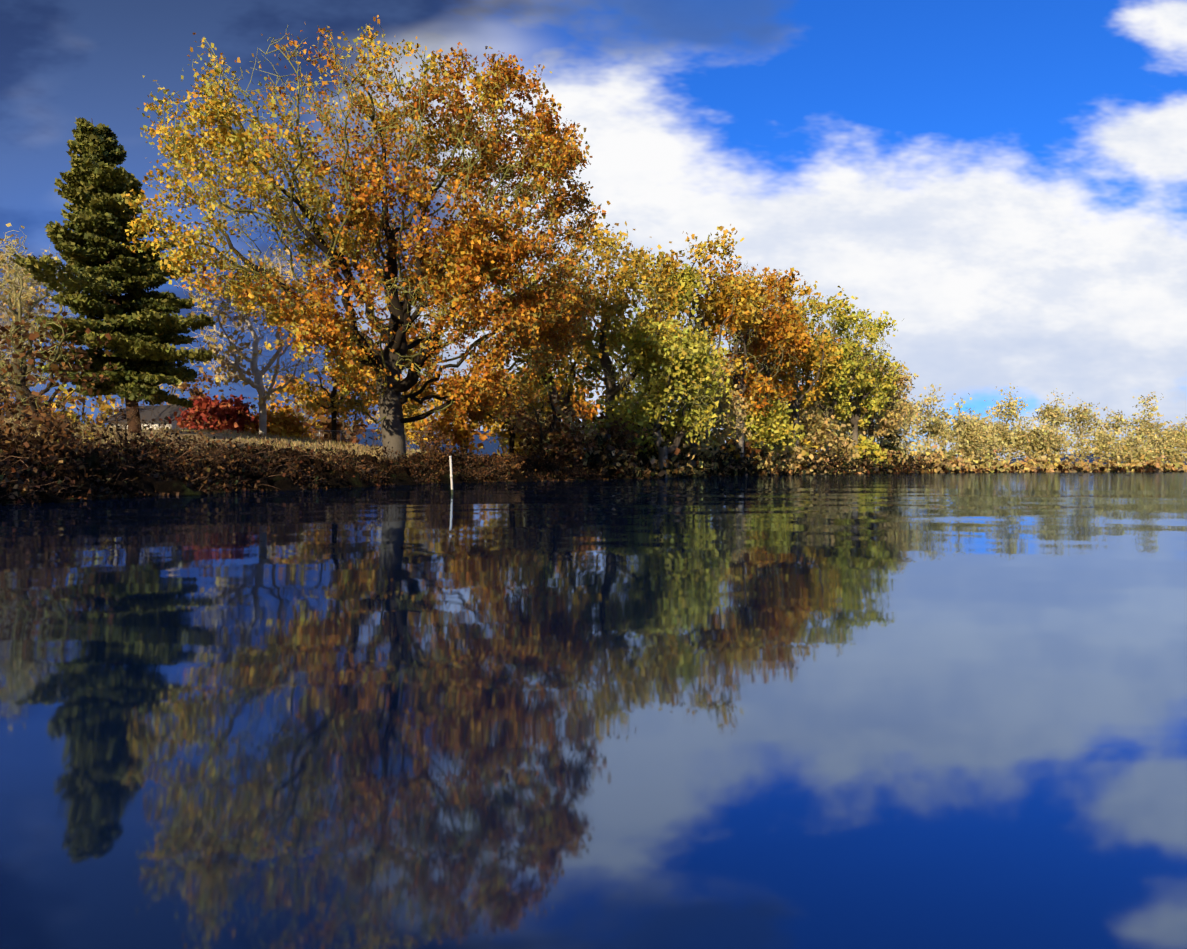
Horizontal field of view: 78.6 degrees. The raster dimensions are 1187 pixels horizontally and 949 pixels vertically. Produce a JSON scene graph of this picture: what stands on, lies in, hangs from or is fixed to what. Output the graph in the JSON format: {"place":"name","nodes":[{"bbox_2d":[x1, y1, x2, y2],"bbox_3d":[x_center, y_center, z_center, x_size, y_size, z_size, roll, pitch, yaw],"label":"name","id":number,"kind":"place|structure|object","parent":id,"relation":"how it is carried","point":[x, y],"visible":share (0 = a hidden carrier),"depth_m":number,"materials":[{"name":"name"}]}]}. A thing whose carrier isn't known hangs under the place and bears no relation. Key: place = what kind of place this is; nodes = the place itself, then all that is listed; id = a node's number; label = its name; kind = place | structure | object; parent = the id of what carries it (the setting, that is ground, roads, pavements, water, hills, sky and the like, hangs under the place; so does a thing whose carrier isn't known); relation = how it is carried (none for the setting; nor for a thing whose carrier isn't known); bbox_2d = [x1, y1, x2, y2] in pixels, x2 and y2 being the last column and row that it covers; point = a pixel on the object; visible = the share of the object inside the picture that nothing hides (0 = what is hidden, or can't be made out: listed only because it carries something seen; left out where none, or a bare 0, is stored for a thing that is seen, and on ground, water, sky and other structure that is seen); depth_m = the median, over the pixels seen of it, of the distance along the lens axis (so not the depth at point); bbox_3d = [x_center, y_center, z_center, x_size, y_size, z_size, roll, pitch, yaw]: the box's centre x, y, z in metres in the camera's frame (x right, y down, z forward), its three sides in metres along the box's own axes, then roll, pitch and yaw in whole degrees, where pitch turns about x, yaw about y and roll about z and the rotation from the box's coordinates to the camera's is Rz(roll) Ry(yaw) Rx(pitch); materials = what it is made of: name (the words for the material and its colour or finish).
{"place":"outdoors","nodes":[
{"label":"outdoors","id":0,"kind":"place"},
{"bbox_2d":[103,403,186,422],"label":"house roof","id":1,"kind":"structure","parent":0,"point":[164,411],"depth_m":70.00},
{"bbox_2d":[551,439,592,465],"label":"bank shrub","id":2,"kind":"object","parent":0,"point":[583,457],"depth_m":56.48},
{"bbox_2d":[0,416,1183,477],"bbox_3d":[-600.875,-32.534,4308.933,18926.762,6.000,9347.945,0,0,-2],"label":"ground","id":3,"kind":"structure","parent":0,"point":[221,436],"depth_m":51.61,"materials":[{"name":"plant"}]},
{"bbox_2d":[0,355,37,441],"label":"bank shrub","id":4,"kind":"object","parent":3,"relation":"on","point":[14,400],"depth_m":20.29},
{"bbox_2d":[0,380,46,417],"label":"bush","id":5,"kind":"object","parent":3,"relation":"on","point":[29,405],"depth_m":107.88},
{"bbox_2d":[0,237,53,391],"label":"tree","id":6,"kind":"object","parent":3,"relation":"on","point":[41,309],"depth_m":61.29,"materials":[{"name":"plant"}]},
{"bbox_2d":[0,375,56,419],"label":"tree","id":7,"kind":"object","parent":3,"relation":"on","point":[30,410],"depth_m":95.23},
{"bbox_2d":[0,247,65,401],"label":"tree","id":8,"kind":"object","parent":3,"relation":"on","point":[13,387],"depth_m":69.69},
{"bbox_2d":[0,223,80,419],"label":"tree","id":9,"kind":"object","parent":3,"relation":"on","point":[16,314],"depth_m":54.31,"materials":[{"name":"plant"}]},
{"bbox_2d":[7,366,105,444],"bbox_3d":[-16.506,-1.689,22.260,2.161,3.255,2.506,0,0,-2],"label":"bank shrub","id":10,"kind":"object","parent":3,"relation":"on","point":[48,412],"depth_m":22.03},
{"bbox_2d":[0,303,116,436],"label":"tree","id":11,"kind":"object","parent":3,"relation":"on","point":[33,337],"depth_m":35.65,"materials":[{"name":"plant"}]},
{"bbox_2d":[0,381,121,468],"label":"bank shrub","id":12,"kind":"object","parent":3,"relation":"on","point":[50,425],"depth_m":19.69,"materials":[{"name":"plant"}]},
{"bbox_2d":[18,392,108,455],"bbox_3d":[-16.028,-1.207,22.108,2.511,2.549,2.270,0,0,-2],"label":"bank shrub","id":13,"kind":"object","parent":3,"relation":"on","point":[78,422],"depth_m":22.11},
{"bbox_2d":[35,385,123,427],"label":"bush","id":14,"kind":"object","parent":3,"relation":"on","point":[99,401],"depth_m":98.68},
{"bbox_2d":[12,117,216,431],"bbox_3d":[-30.299,-12.985,47.117,10.284,20.447,11.373,0,0,-29],"label":"fir","id":15,"kind":"object","parent":3,"relation":"on","point":[79,241],"depth_m":45.77,"materials":[{"name":"plant"}]},
{"bbox_2d":[73,395,178,464],"bbox_3d":[-15.474,-1.313,24.502,3.526,2.983,3.256,0,0,-2],"label":"bank shrub","id":16,"kind":"object","parent":3,"relation":"on","point":[125,425],"depth_m":24.13,"materials":[{"name":"plant"}]},
{"bbox_2d":[115,381,183,408],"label":"tree","id":17,"kind":"object","parent":3,"relation":"on","point":[174,388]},
{"bbox_2d":[111,411,196,429],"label":"house walls","id":18,"kind":"structure","parent":3,"relation":"on","point":[173,424],"depth_m":68.84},
{"bbox_2d":[135,421,235,472],"bbox_3d":[-14.389,-0.604,25.659,3.129,2.649,2.867,0,0,-2],"label":"bank shrub","id":19,"kind":"object","parent":3,"relation":"on","point":[176,449],"depth_m":25.37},
{"bbox_2d":[162,371,216,404],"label":"tree","id":20,"kind":"object","parent":3,"relation":"on","point":[195,390],"depth_m":109.05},
{"bbox_2d":[154,417,246,482],"bbox_3d":[-14.052,-0.689,25.763,3.498,2.707,2.973,0,0,-2],"label":"bank shrub","id":21,"kind":"object","parent":3,"relation":"on","point":[218,466],"depth_m":25.82,"materials":[{"name":"plant"}]},
{"bbox_2d":[168,393,258,432],"bbox_3d":[-32.464,-4.930,61.952,6.244,4.510,6.324,0,0,17],"label":"bush","id":22,"kind":"object","parent":3,"relation":"on","point":[234,420],"depth_m":60.93,"materials":[{"name":"plant"}]},
{"bbox_2d":[176,247,331,435],"bbox_3d":[-28.561,-11.459,62.196,13.126,17.102,10.894,0,0,-2],"label":"tree","id":23,"kind":"object","parent":3,"relation":"on","point":[257,383],"depth_m":60.77,"materials":[{"name":"plant"}]},
{"bbox_2d":[238,405,310,439],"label":"bush","id":24,"kind":"object","parent":3,"relation":"on","point":[289,426],"depth_m":64.39,"materials":[{"name":"plant"}]},
{"bbox_2d":[250,374,320,421],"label":"bush","id":25,"kind":"object","parent":3,"relation":"on","point":[273,398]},
{"bbox_2d":[0,446,599,485],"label":"bank weeds","id":26,"kind":"object","parent":3,"relation":"on","point":[39,464],"visible":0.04,"depth_m":22.86,"materials":[{"name":"brown plant"}]},
{"bbox_2d":[264,374,343,440],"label":"bush","id":27,"kind":"object","parent":3,"relation":"on","point":[291,390],"depth_m":102.78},
{"bbox_2d":[314,428,323,443],"bbox_3d":[-21.659,-3.127,57.308,0.731,1.420,0.720,0,0,-2],"label":"disc golf basket","id":28,"kind":"object","parent":3,"relation":"on","point":[319,433],"visible":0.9,"depth_m":57.29,"materials":[{"name":"grey"}]},
{"bbox_2d":[0,391,650,503],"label":"brush","id":29,"kind":"object","parent":3,"relation":"on","point":[34,471],"depth_m":26.05,"materials":[{"name":"plant"}]},
{"bbox_2d":[279,341,375,441],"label":"tree","id":30,"kind":"object","parent":3,"relation":"on","point":[349,402],"depth_m":72.86,"materials":[{"name":"plant"}]},
{"bbox_2d":[0,434,662,503],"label":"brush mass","id":31,"kind":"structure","parent":3,"relation":"on","point":[148,484],"depth_m":27.35,"materials":[{"name":"plant"}]},
{"bbox_2d":[510,445,552,468],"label":"bank shrub","id":32,"kind":"object","parent":31,"relation":"on","point":[535,457],"depth_m":51.40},
{"bbox_2d":[582,414,647,461],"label":"bush","id":33,"kind":"object","parent":31,"relation":"on","point":[615,433],"depth_m":58.02,"materials":[{"name":"plant"}]},
{"bbox_2d":[304,386,376,445],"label":"bush","id":34,"kind":"object","parent":3,"relation":"on","point":[325,424],"depth_m":96.78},
{"bbox_2d":[121,15,610,459],"bbox_3d":[-12.499,-12.656,44.356,27.021,24.893,23.448,0,0,-2],"label":"oak","id":35,"kind":"object","parent":3,"relation":"on","point":[498,257],"depth_m":39.17,"materials":[{"name":"plant"}]},
{"bbox_2d":[307,430,433,448],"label":"fence","id":36,"kind":"object","parent":3,"relation":"on","point":[368,436],"visible":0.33,"depth_m":69.50,"materials":[{"name":"grey"}]},
{"bbox_2d":[362,431,401,462],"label":"bank shrub","id":37,"kind":"object","parent":3,"relation":"on","point":[375,438],"depth_m":40.57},
{"bbox_2d":[325,317,453,410],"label":"tree","id":38,"kind":"object","parent":3,"relation":"on","point":[369,374],"depth_m":66.90,"materials":[{"name":"plant"}]},
{"bbox_2d":[364,374,437,442],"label":"bush","id":39,"kind":"object","parent":3,"relation":"on","point":[428,418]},
{"bbox_2d":[375,380,453,448],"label":"bush","id":40,"kind":"object","parent":3,"relation":"on","point":[408,426],"depth_m":104.20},
{"bbox_2d":[411,417,453,466],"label":"bank shrub","id":41,"kind":"object","parent":3,"relation":"on","point":[438,449],"depth_m":42.91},
{"bbox_2d":[414,372,504,454],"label":"bush","id":42,"kind":"object","parent":3,"relation":"on","point":[456,429],"depth_m":93.48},
{"bbox_2d":[483,447,527,476],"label":"bank shrub","id":43,"kind":"object","parent":3,"relation":"on","point":[506,461],"depth_m":46.65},
{"bbox_2d":[470,348,556,457],"bbox_3d":[-7.152,-5.593,59.965,8.721,9.902,8.418,0,0,-2],"label":"tree","id":44,"kind":"object","parent":3,"relation":"on","point":[502,422],"depth_m":59.64,"materials":[{"name":"plant"}]},
{"bbox_2d":[479,365,551,448],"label":"tree","id":45,"kind":"object","parent":3,"relation":"on","point":[491,428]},
{"bbox_2d":[477,366,574,457],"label":"tree","id":46,"kind":"object","parent":3,"relation":"on","point":[515,439],"depth_m":87.50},
{"bbox_2d":[490,378,597,463],"bbox_3d":[-3.665,-3.798,52.981,7.908,7.035,8.157,0,0,-2],"label":"shrub","id":47,"kind":"object","parent":3,"relation":"on","point":[567,426],"depth_m":52.81,"materials":[{"name":"plant"}]},
{"bbox_2d":[497,406,593,457],"bbox_3d":[-3.658,-2.861,58.610,6.294,5.351,6.010,0,1,-46],"label":"shrub","id":48,"kind":"object","parent":3,"relation":"on","point":[560,411],"depth_m":57.64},
{"bbox_2d":[487,249,623,417],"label":"tree","id":49,"kind":"object","parent":3,"relation":"on","point":[585,371],"depth_m":68.67,"materials":[{"name":"plant"}]},
{"bbox_2d":[533,420,591,465],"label":"bush","id":50,"kind":"object","parent":3,"relation":"on","point":[579,445],"depth_m":53.50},
{"bbox_2d":[526,368,605,430],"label":"bush","id":51,"kind":"object","parent":3,"relation":"on","point":[590,410],"depth_m":103.00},
{"bbox_2d":[574,410,643,459],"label":"bush","id":52,"kind":"object","parent":3,"relation":"on","point":[638,441],"depth_m":61.40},
{"bbox_2d":[540,211,693,420],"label":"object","id":53,"kind":"object","parent":3,"relation":"on","point":[616,299],"depth_m":64.05,"materials":[{"name":"plant"}]},
{"bbox_2d":[592,410,675,450],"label":"bush","id":54,"kind":"object","parent":3,"relation":"on","point":[601,416],"depth_m":70.00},
{"bbox_2d":[587,317,734,477],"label":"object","id":55,"kind":"object","parent":3,"relation":"on","point":[688,370],"depth_m":62.35,"materials":[{"name":"plant"}]},
{"bbox_2d":[643,348,753,467],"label":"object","id":56,"kind":"object","parent":3,"relation":"on","point":[736,403],"depth_m":71.70,"materials":[{"name":"plant"}]},
{"bbox_2d":[710,429,739,458],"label":"bush","id":57,"kind":"object","parent":3,"relation":"on","point":[729,449],"depth_m":86.54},
{"bbox_2d":[712,430,760,464],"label":"bush","id":58,"kind":"object","parent":3,"relation":"on","point":[748,450],"depth_m":90.47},
{"bbox_2d":[555,420,940,478],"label":"brush","id":59,"kind":"object","parent":3,"relation":"on","point":[731,467],"depth_m":78.76,"materials":[{"name":"plant"}]},
{"bbox_2d":[747,444,783,466],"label":"bush","id":60,"kind":"object","parent":3,"relation":"on","point":[763,452],"depth_m":94.93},
{"bbox_2d":[728,332,807,446],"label":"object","id":61,"kind":"object","parent":3,"relation":"on","point":[762,363],"depth_m":112.06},
{"bbox_2d":[761,441,813,472],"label":"bush","id":62,"kind":"object","parent":3,"relation":"on","point":[800,458],"depth_m":99.30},
{"bbox_2d":[773,439,818,457],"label":"bush","id":63,"kind":"object","parent":3,"relation":"on","point":[808,443],"depth_m":108.28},
{"bbox_2d":[776,423,817,455],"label":"bush","id":64,"kind":"object","parent":3,"relation":"on","point":[800,436],"depth_m":103.19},
{"bbox_2d":[777,395,845,453],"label":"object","id":65,"kind":"object","parent":3,"relation":"on","point":[822,430],"depth_m":111.10,"materials":[{"name":"plant"}]},
{"bbox_2d":[810,444,824,459],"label":"bush","id":66,"kind":"object","parent":3,"relation":"on","point":[822,452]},
{"bbox_2d":[799,334,869,432],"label":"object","id":67,"kind":"object","parent":3,"relation":"on","point":[827,398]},
{"bbox_2d":[818,436,863,465],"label":"bush","id":68,"kind":"object","parent":3,"relation":"on","point":[844,447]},
{"bbox_2d":[831,416,872,445],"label":"bush","id":69,"kind":"object","parent":3,"relation":"on","point":[859,431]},
{"bbox_2d":[847,396,880,441],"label":"bush","id":70,"kind":"object","parent":3,"relation":"on","point":[865,422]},
{"bbox_2d":[849,435,887,464],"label":"bush","id":71,"kind":"object","parent":3,"relation":"on","point":[870,447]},
{"bbox_2d":[846,347,917,443],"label":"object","id":72,"kind":"object","parent":3,"relation":"on","point":[884,420],"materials":[{"name":"plant"}]},
{"bbox_2d":[869,439,898,465],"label":"bush","id":73,"kind":"object","parent":3,"relation":"on","point":[888,455],"visible":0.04,"depth_m":134.55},
{"bbox_2d":[875,398,911,454],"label":"bush","id":74,"kind":"object","parent":3,"relation":"on","point":[904,436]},
{"bbox_2d":[882,430,905,456],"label":"fir","id":75,"kind":"object","parent":3,"relation":"on","point":[891,444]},
{"bbox_2d":[884,447,904,464],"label":"bush","id":76,"kind":"object","parent":3,"relation":"on","point":[901,456],"visible":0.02,"depth_m":137.89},
{"bbox_2d":[879,427,916,456],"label":"bush","id":77,"kind":"object","parent":3,"relation":"on","point":[905,444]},
{"bbox_2d":[873,362,923,458],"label":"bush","id":78,"kind":"object","parent":3,"relation":"on","point":[900,430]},
{"bbox_2d":[903,384,962,459],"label":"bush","id":79,"kind":"object","parent":3,"relation":"on","point":[936,422],"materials":[{"name":"plant"}]},
{"bbox_2d":[914,423,957,455],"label":"bush","id":80,"kind":"object","parent":3,"relation":"on","point":[951,431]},
{"bbox_2d":[940,393,983,457],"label":"bush","id":81,"kind":"object","parent":3,"relation":"on","point":[970,433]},
{"bbox_2d":[935,414,1000,463],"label":"bush","id":82,"kind":"object","parent":3,"relation":"on","point":[967,445],"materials":[{"name":"plant"}]},
{"bbox_2d":[947,407,1006,461],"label":"bush","id":83,"kind":"object","parent":3,"relation":"on","point":[981,429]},
{"bbox_2d":[974,400,1018,460],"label":"bush","id":84,"kind":"object","parent":3,"relation":"on","point":[998,410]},
{"bbox_2d":[974,400,1020,463],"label":"bush","id":85,"kind":"object","parent":3,"relation":"on","point":[1004,432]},
{"bbox_2d":[979,421,1018,464],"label":"bush","id":86,"kind":"object","parent":3,"relation":"on","point":[1002,452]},
{"bbox_2d":[986,383,1029,462],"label":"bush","id":87,"kind":"object","parent":3,"relation":"on","point":[1012,410],"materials":[{"name":"plant"}]},
{"bbox_2d":[860,434,1186,473],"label":"brush","id":88,"kind":"object","parent":3,"relation":"on","point":[951,463],"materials":[{"name":"plant"}]},
{"bbox_2d":[1013,413,1052,461],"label":"bush","id":89,"kind":"object","parent":3,"relation":"on","point":[1026,446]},
{"bbox_2d":[1022,416,1084,461],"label":"bush","id":90,"kind":"object","parent":3,"relation":"on","point":[1054,443],"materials":[{"name":"plant"}]},
{"bbox_2d":[1030,388,1078,462],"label":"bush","id":91,"kind":"object","parent":3,"relation":"on","point":[1047,411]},
{"bbox_2d":[1063,397,1104,462],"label":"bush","id":92,"kind":"object","parent":3,"relation":"on","point":[1082,416],"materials":[{"name":"plant"}]},
{"bbox_2d":[1082,420,1118,461],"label":"bush","id":93,"kind":"object","parent":3,"relation":"on","point":[1100,423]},
{"bbox_2d":[1085,426,1135,466],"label":"bush","id":94,"kind":"object","parent":3,"relation":"on","point":[1108,449],"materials":[{"name":"plant"}]},
{"bbox_2d":[1096,406,1138,462],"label":"bush","id":95,"kind":"object","parent":3,"relation":"on","point":[1118,421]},
{"bbox_2d":[1109,414,1154,464],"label":"bush","id":96,"kind":"object","parent":3,"relation":"on","point":[1136,439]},
{"bbox_2d":[1120,423,1165,463],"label":"bush","id":97,"kind":"object","parent":3,"relation":"on","point":[1145,447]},
{"bbox_2d":[1117,407,1183,461],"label":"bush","id":98,"kind":"object","parent":3,"relation":"on","point":[1158,415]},
{"bbox_2d":[1152,427,1186,462],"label":"bush","id":99,"kind":"object","parent":3,"relation":"on","point":[1169,441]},
{"bbox_2d":[1153,432,1186,467],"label":"bush","id":100,"kind":"object","parent":3,"relation":"on","point":[1177,452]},
{"bbox_2d":[1166,414,1186,468],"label":"bush","id":101,"kind":"object","parent":3,"relation":"on","point":[1182,429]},
{"bbox_2d":[0,472,1186,948],"bbox_3d":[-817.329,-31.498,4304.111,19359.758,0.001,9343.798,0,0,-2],"label":"water","id":102,"kind":"structure","parent":0,"point":[852,712],"depth_m":2.37,"materials":[{"name":"liquid"}]},
{"bbox_2d":[449,456,452,489],"bbox_3d":[-4.467,0.324,22.852,0.175,1.821,0.087,0,1,-42],"label":"marker pipe","id":103,"kind":"object","parent":102,"relation":"in","point":[451,475],"visible":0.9,"depth_m":22.80,"materials":[{"name":"white paint"}]},
{"bbox_2d":[0,0,1186,459],"label":"sky","id":104,"kind":"structure","parent":0,"point":[1005,181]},
{"bbox_2d":[608,251,714,418],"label":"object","id":105,"kind":"object","parent":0,"point":[688,277],"depth_m":76.97,"materials":[{"name":"plant"}]},
{"bbox_2d":[663,426,718,466],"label":"bush","id":106,"kind":"object","parent":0,"point":[704,447],"depth_m":72.62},
{"bbox_2d":[650,224,774,438],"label":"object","id":107,"kind":"object","parent":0,"point":[713,305],"depth_m":83.05,"materials":[{"name":"plant"}]},
{"bbox_2d":[300,419,1186,467],"bbox_3d":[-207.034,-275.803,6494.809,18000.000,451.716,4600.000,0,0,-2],"label":"hills","id":108,"kind":"structure","parent":0,"point":[488,446],"depth_m":4529.26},
{"bbox_2d":[685,260,808,456],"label":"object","id":109,"kind":"object","parent":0,"point":[777,325],"depth_m":87.04,"materials":[{"name":"plant"}]},
{"bbox_2d":[710,369,809,459],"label":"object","id":110,"kind":"object","parent":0,"point":[761,420],"depth_m":91.35,"materials":[{"name":"plant"}]},
{"bbox_2d":[712,260,822,446],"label":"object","id":111,"kind":"object","parent":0,"point":[802,351],"depth_m":98.46,"materials":[{"name":"plant"}]},
{"bbox_2d":[748,270,846,446],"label":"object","id":112,"kind":"object","parent":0,"point":[811,354],"depth_m":106.40,"materials":[{"name":"plant"}]},
{"bbox_2d":[782,286,884,454],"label":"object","id":113,"kind":"object","parent":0,"point":[854,363],"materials":[{"name":"plant"}]},
{"bbox_2d":[801,338,865,453],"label":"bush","id":114,"kind":"object","parent":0,"point":[843,422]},
{"bbox_2d":[813,310,906,445],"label":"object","id":115,"kind":"object","parent":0,"point":[886,385],"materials":[{"name":"plant"}]},
{"bbox_2d":[865,415,906,447],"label":"bush","id":116,"kind":"object","parent":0,"point":[879,438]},
{"bbox_2d":[1036,406,1069,442],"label":"bush","id":117,"kind":"object","parent":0,"point":[1056,427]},
{"bbox_2d":[1128,392,1176,452],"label":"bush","id":118,"kind":"object","parent":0,"point":[1142,429],"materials":[{"name":"plant"}]}
]}

